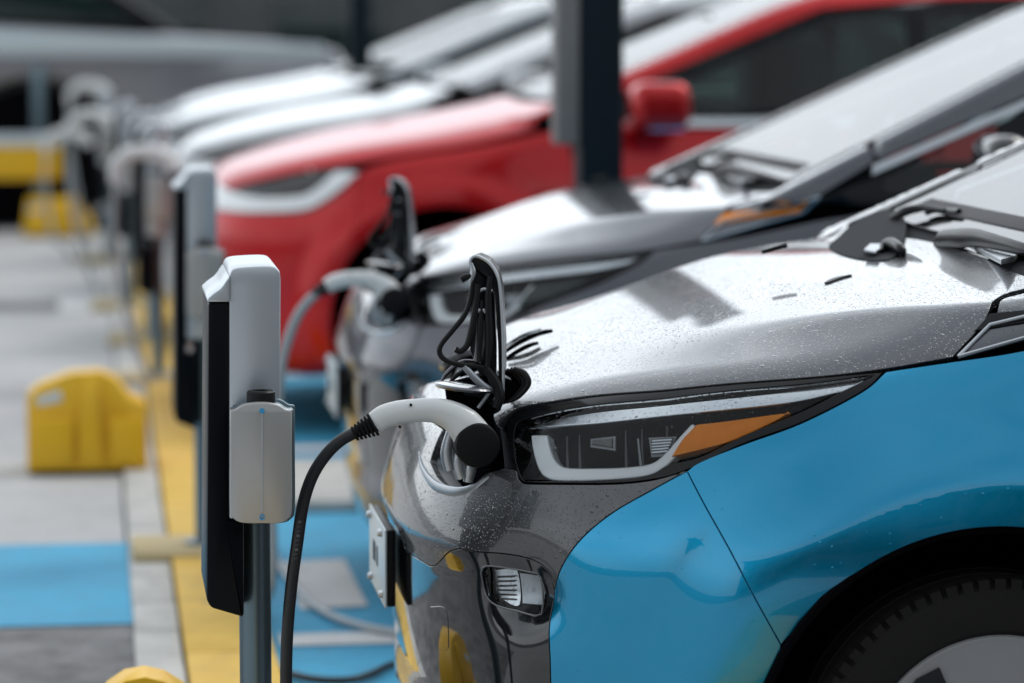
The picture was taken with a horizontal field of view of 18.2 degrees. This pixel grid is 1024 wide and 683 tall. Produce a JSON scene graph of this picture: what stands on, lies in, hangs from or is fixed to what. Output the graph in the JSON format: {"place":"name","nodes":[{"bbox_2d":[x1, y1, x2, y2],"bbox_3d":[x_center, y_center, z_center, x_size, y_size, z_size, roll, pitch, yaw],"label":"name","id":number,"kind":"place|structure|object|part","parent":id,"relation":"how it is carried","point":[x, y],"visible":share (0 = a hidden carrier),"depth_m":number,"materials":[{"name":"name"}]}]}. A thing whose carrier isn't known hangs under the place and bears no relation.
{"place":"outdoors","nodes":[
{"label":"outdoors","id":0,"kind":"place"},
{"bbox_2d":[0,230,129,628],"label":"pavement","id":1,"kind":"structure","parent":0,"point":[36,346],"depth_m":13.89,"materials":[{"name":"grey concrete"}]},
{"bbox_2d":[0,301,57,310],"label":"grey marking","id":2,"kind":"object","parent":1,"relation":"on","point":[34,305],"visible":1,"depth_m":16.91,"materials":[{"name":"grey paint"}]},
{"bbox_2d":[0,64,62,196],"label":"guard rail","id":3,"kind":"object","parent":1,"relation":"on","point":[21,156],"visible":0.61,"depth_m":22.66,"materials":[{"name":"metal"}]},
{"bbox_2d":[23,197,93,236],"bbox_3d":[-3.207,-0.881,22.618,0.499,0.272,0.276,-1,6,-7],"label":"barrier block","id":4,"kind":"object","parent":1,"relation":"on","point":[36,224],"depth_m":22.51,"materials":[{"name":"yellow plastic"}]},
{"bbox_2d":[0,542,133,626],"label":"blue paint marking","id":5,"kind":"object","parent":1,"relation":"on","point":[65,584],"visible":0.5,"depth_m":8.40,"materials":[{"name":"blue paint"}]},
{"bbox_2d":[0,625,134,682],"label":"pavement patch","id":6,"kind":"object","parent":1,"relation":"on","point":[97,654],"visible":1,"depth_m":7.46,"materials":[{"name":"grey concrete"}]},
{"bbox_2d":[106,665,184,682],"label":"barrier block","id":7,"kind":"object","parent":6,"relation":"on","point":[143,674],"depth_m":5.74,"materials":[{"name":"yellow plastic"}]},
{"bbox_2d":[42,128,94,261],"bbox_3d":[-2.723,-0.900,19.684,0.325,0.828,0.077,-1,6,-7],"label":"charging cable","id":8,"kind":"object","parent":1,"relation":"on","point":[84,138],"visible":0.98,"depth_m":19.65,"materials":[{"name":"rubber"}]},
{"bbox_2d":[59,297,111,311],"bbox_3d":[-2.260,-0.195,16.960,0.270,0.001,0.900,-1,6,-7],"label":"white marking","id":9,"kind":"object","parent":1,"relation":"on","point":[75,304],"visible":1,"depth_m":16.97,"materials":[{"name":"white paint"}]},
{"bbox_2d":[92,101,144,310],"bbox_3d":[-2.013,-0.706,16.661,0.360,1.078,0.398,-1,6,-7],"label":"charging post","id":10,"kind":"object","parent":9,"relation":"on","point":[124,114],"visible":0.63,"depth_m":16.55,"materials":[{"name":"metal"}]},
{"bbox_2d":[27,368,146,474],"bbox_3d":[-1.408,0.259,10.603,0.390,0.330,0.276,-1,6,-7],"label":"barrier block","id":11,"kind":"object","parent":1,"relation":"on","point":[88,421],"depth_m":10.49,"materials":[{"name":"yellow plastic"}]},
{"bbox_2d":[66,80,109,254],"bbox_3d":[-2.684,-1.108,20.378,0.300,1.109,0.077,-1,6,-7],"label":"charging cable","id":12,"kind":"object","parent":1,"relation":"on","point":[76,87],"visible":0.77,"depth_m":20.33,"materials":[{"name":"rubber"}]},
{"bbox_2d":[65,109,112,292],"bbox_3d":[-2.278,-0.765,17.425,0.300,0.998,0.077,-1,6,-7],"label":"charging cable","id":13,"kind":"object","parent":1,"relation":"on","point":[101,116],"visible":0.9,"depth_m":17.39,"materials":[{"name":"rubber"}]},
{"bbox_2d":[76,90,124,263],"bbox_3d":[-2.548,-1.032,20.004,0.360,1.078,0.398,-1,6,-7],"label":"charging post","id":14,"kind":"object","parent":1,"relation":"on","point":[103,140],"visible":0.7,"depth_m":19.89,"materials":[{"name":"metal"}]},
{"bbox_2d":[0,203,326,682],"bbox_3d":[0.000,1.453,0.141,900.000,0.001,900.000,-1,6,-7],"label":"ground","id":15,"kind":"structure","parent":0,"point":[98,216],"depth_m":11.61,"materials":[{"name":"concrete"}]},
{"bbox_2d":[110,237,185,682],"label":"paver strip","id":16,"kind":"object","parent":15,"relation":"on","point":[157,644],"visible":0.51,"depth_m":8.57,"materials":[{"name":"grey concrete"}]},
{"bbox_2d":[108,110,171,346],"bbox_3d":[-1.692,-0.525,14.795,0.360,1.078,0.398,-1,6,-7],"label":"charging post","id":17,"kind":"object","parent":16,"relation":"on","point":[141,119],"visible":0.26,"depth_m":14.69,"materials":[{"name":"metal"}]},
{"bbox_2d":[110,121,171,387],"bbox_3d":[-1.473,-0.361,13.117,0.360,1.078,0.398,-1,6,-7],"label":"charging post","id":18,"kind":"object","parent":16,"relation":"on","point":[154,201],"visible":0.97,"depth_m":13.00,"materials":[{"name":"metal"}]},
{"bbox_2d":[108,144,182,383],"bbox_3d":[-1.472,-0.311,12.914,0.300,0.968,0.077,-1,6,-7],"label":"charging connector","id":19,"kind":"object","parent":18,"relation":"attached to","point":[167,159],"visible":0.94,"depth_m":12.87,"materials":[{"name":"rubber"}]},
{"bbox_2d":[131,165,224,566],"bbox_3d":[-0.867,0.061,8.780,0.360,1.078,0.398,-1,6,-7],"label":"charging post","id":20,"kind":"object","parent":16,"relation":"on","point":[198,256],"visible":0.69,"depth_m":8.65,"materials":[{"name":"metal"}]},
{"bbox_2d":[201,255,294,682],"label":"charging post","id":21,"kind":"object","parent":16,"relation":"on","point":[248,456],"visible":1,"depth_m":5.08,"materials":[{"name":"metal"}]},
{"bbox_2d":[0,0,340,227],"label":"car","id":22,"kind":"object","parent":15,"relation":"on","point":[141,58],"visible":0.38,"depth_m":23.78,"materials":[{"name":"paint"}]},
{"bbox_2d":[135,262,279,682],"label":"kerb strip","id":23,"kind":"object","parent":15,"relation":"on","point":[210,635],"visible":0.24,"depth_m":9.14,"materials":[{"name":"yellow paint"}]},
{"bbox_2d":[286,373,326,374],"bbox_3d":[1.446,0.106,13.867,5.580,0.001,0.140,-1,6,-7],"label":"parking line","id":24,"kind":"object","parent":15,"relation":"on","point":[301,374],"depth_m":13.52,"materials":[{"name":"grey paint"}]},
{"bbox_2d":[347,0,371,74],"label":"steel post","id":25,"kind":"object","parent":15,"relation":"on","point":[359,33],"depth_m":19.40,"materials":[{"name":"grey metal"}]},
{"bbox_2d":[152,0,734,115],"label":"parked car","id":26,"kind":"object","parent":15,"relation":"on","point":[416,37],"visible":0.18,"depth_m":20.36,"materials":[{"name":"silver metal"}]},
{"bbox_3d":[0.442,-1.867,20.268,2.779,0.426,0.229,-1,6,-7],"label":"window frame","id":27,"kind":"part","parent":26,"relation":"part of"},
{"bbox_3d":[0.243,-2.015,21.794,2.779,0.426,0.229,-1,6,-7],"label":"window frame","id":28,"kind":"part","parent":26,"relation":"part of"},
{"bbox_2d":[158,0,882,149],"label":"parked car","id":29,"kind":"object","parent":15,"relation":"on","point":[398,69],"visible":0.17,"depth_m":17.44,"materials":[{"name":"silver metal"}]},
{"bbox_3d":[0.733,-1.597,17.495,2.779,0.426,0.229,-1,6,-7],"label":"window frame","id":30,"kind":"part","parent":29,"relation":"part of","materials":[{"name":"grey metal"}]},
{"bbox_3d":[0.534,-1.745,19.021,2.779,0.426,0.229,-1,6,-7],"label":"window frame","id":31,"kind":"part","parent":29,"relation":"part of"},
{"bbox_2d":[164,0,962,298],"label":"parked car","id":32,"kind":"object","parent":15,"relation":"on","point":[499,71],"visible":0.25,"depth_m":14.76,"materials":[{"name":"white paint"}]},
{"bbox_3d":[1.014,-1.478,16.273,2.779,0.426,0.229,-1,6,-7],"label":"window frame","id":33,"kind":"part","parent":32,"relation":"part of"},
{"bbox_3d":[1.213,-1.329,14.747,2.779,0.426,0.229,-1,6,-7],"label":"window frame","id":34,"kind":"part","parent":32,"relation":"part of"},
{"bbox_2d":[294,458,358,512],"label":"concrete slab","id":35,"kind":"structure","parent":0,"point":[331,492],"depth_m":9.91,"materials":[{"name":"grey concrete"}]},
{"bbox_2d":[271,376,396,682],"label":"parking bays","id":36,"kind":"object","parent":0,"point":[337,535],"depth_m":8.77,"materials":[{"name":"blue paint"}]},
{"bbox_2d":[295,445,345,451],"bbox_3d":[1.762,0.342,11.444,5.580,0.001,0.170,-1,6,-7],"label":"parking line","id":37,"kind":"object","parent":36,"relation":"on","point":[317,448],"depth_m":11.13,"materials":[{"name":"grey paint"}]},
{"bbox_2d":[283,559,367,608],"bbox_3d":[-0.496,0.635,8.432,0.174,0.001,0.749,-1,6,-7],"label":"bay marking","id":38,"kind":"object","parent":36,"relation":"on","point":[329,583],"visible":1,"depth_m":8.40,"materials":[{"name":"white paint"}]},
{"bbox_2d":[278,632,395,644],"bbox_3d":[2.212,0.677,7.999,5.580,0.001,0.150,-1,6,-7],"label":"parking line","id":39,"kind":"object","parent":36,"relation":"on","point":[334,638],"visible":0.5,"depth_m":7.66,"materials":[{"name":"white paint"}]},
{"bbox_2d":[278,557,395,635],"bbox_3d":[-0.496,0.638,8.283,0.218,0.020,1.620,-2,6,-22],"label":"ground cable","id":40,"kind":"object","parent":36,"relation":"on","point":[305,597],"visible":0.62,"depth_m":7.85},
{"bbox_2d":[292,660,393,682],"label":"ground cable","id":41,"kind":"object","parent":36,"relation":"on","point":[378,670],"visible":0.62,"depth_m":7.13,"materials":[{"name":"black rubber"}]},
{"bbox_2d":[551,0,622,186],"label":"steel post","id":42,"kind":"object","parent":36,"relation":"on","point":[587,79],"visible":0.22,"depth_m":9.96,"materials":[{"name":"black metal"}]},
{"bbox_2d":[212,0,1023,374],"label":"parked car","id":43,"kind":"object","parent":36,"relation":"on","point":[304,212],"visible":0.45,"depth_m":11.52,"materials":[{"name":"red paint"}]},
{"bbox_3d":[0.896,-0.329,11.547,1.313,0.874,0.090,-1,6,-7],"label":"door","id":44,"kind":"part","parent":43,"relation":"part of","materials":[{"name":"red paint"}]},
{"bbox_3d":[1.456,-1.185,13.269,2.779,0.426,0.229,-1,6,-7],"label":"window frame","id":45,"kind":"part","parent":43,"relation":"part of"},
{"bbox_3d":[1.655,-1.037,11.743,2.779,0.426,0.229,-1,6,-7],"label":"window frame","id":46,"kind":"part","parent":43,"relation":"part of","materials":[{"name":"metal"}]},
{"bbox_3d":[2.043,-0.347,11.701,1.040,0.874,0.082,-1,6,-7],"label":"rear door","id":47,"kind":"part","parent":43,"relation":"part of","materials":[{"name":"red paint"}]},
{"bbox_2d":[325,4,1023,523],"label":"parked car","id":48,"kind":"object","parent":36,"relation":"on","point":[813,168],"visible":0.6,"depth_m":7.90,"materials":[{"name":"silver metal"}]},
{"bbox_2d":[271,270,408,597],"bbox_3d":[-0.675,0.223,8.257,0.335,0.868,1.095,-4,7,-34],"label":"charging connector","id":49,"kind":"object","parent":48,"relation":"attached to","point":[391,295],"visible":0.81,"depth_m":7.84,"materials":[{"name":"plastic"}]},
{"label":"window frame","id":50,"kind":"part","parent":48,"relation":"part of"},
{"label":"window frame","id":51,"kind":"part","parent":48,"relation":"part of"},
{"bbox_2d":[366,140,1023,682],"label":"parked car","id":52,"kind":"object","parent":36,"relation":"on","point":[794,462],"visible":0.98,"depth_m":5.02,"materials":[{"name":"grey paint"}]},
{"bbox_2d":[280,398,499,682],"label":"charging connector","id":53,"kind":"object","parent":52,"relation":"attached to","point":[474,437],"visible":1,"depth_m":5.12,"materials":[{"name":"rubber"}]},
{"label":"window frame","id":54,"kind":"part","parent":52,"relation":"part of","materials":[{"name":"silver metal"}]},
{"bbox_2d":[132,0,975,71],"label":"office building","id":55,"kind":"structure","parent":0,"point":[322,22],"depth_m":69.61,"materials":[{"name":"grey glass"}]},
{"bbox_2d":[137,3,207,36],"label":"window","id":56,"kind":"structure","parent":55,"relation":"in","point":[191,19],"depth_m":69.25,"materials":[{"name":"black glass"}]},
{"bbox_2d":[275,3,383,60],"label":"window","id":57,"kind":"structure","parent":55,"relation":"in","point":[326,24],"depth_m":69.64,"materials":[{"name":"black glass"}]},
{"bbox_2d":[450,4,518,59],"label":"window","id":58,"kind":"structure","parent":55,"relation":"in","point":[455,9],"depth_m":70.02,"materials":[{"name":"grey glass"}]},
{"bbox_2d":[794,22,898,63],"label":"window","id":59,"kind":"structure","parent":55,"relation":"in","point":[894,27],"depth_m":71.26,"materials":[{"name":"black glass"}]},
{"bbox_2d":[962,19,975,27],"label":"window","id":60,"kind":"structure","parent":55,"relation":"in","point":[965,23],"depth_m":71.50,"materials":[{"name":"grey glass"}]}
]}

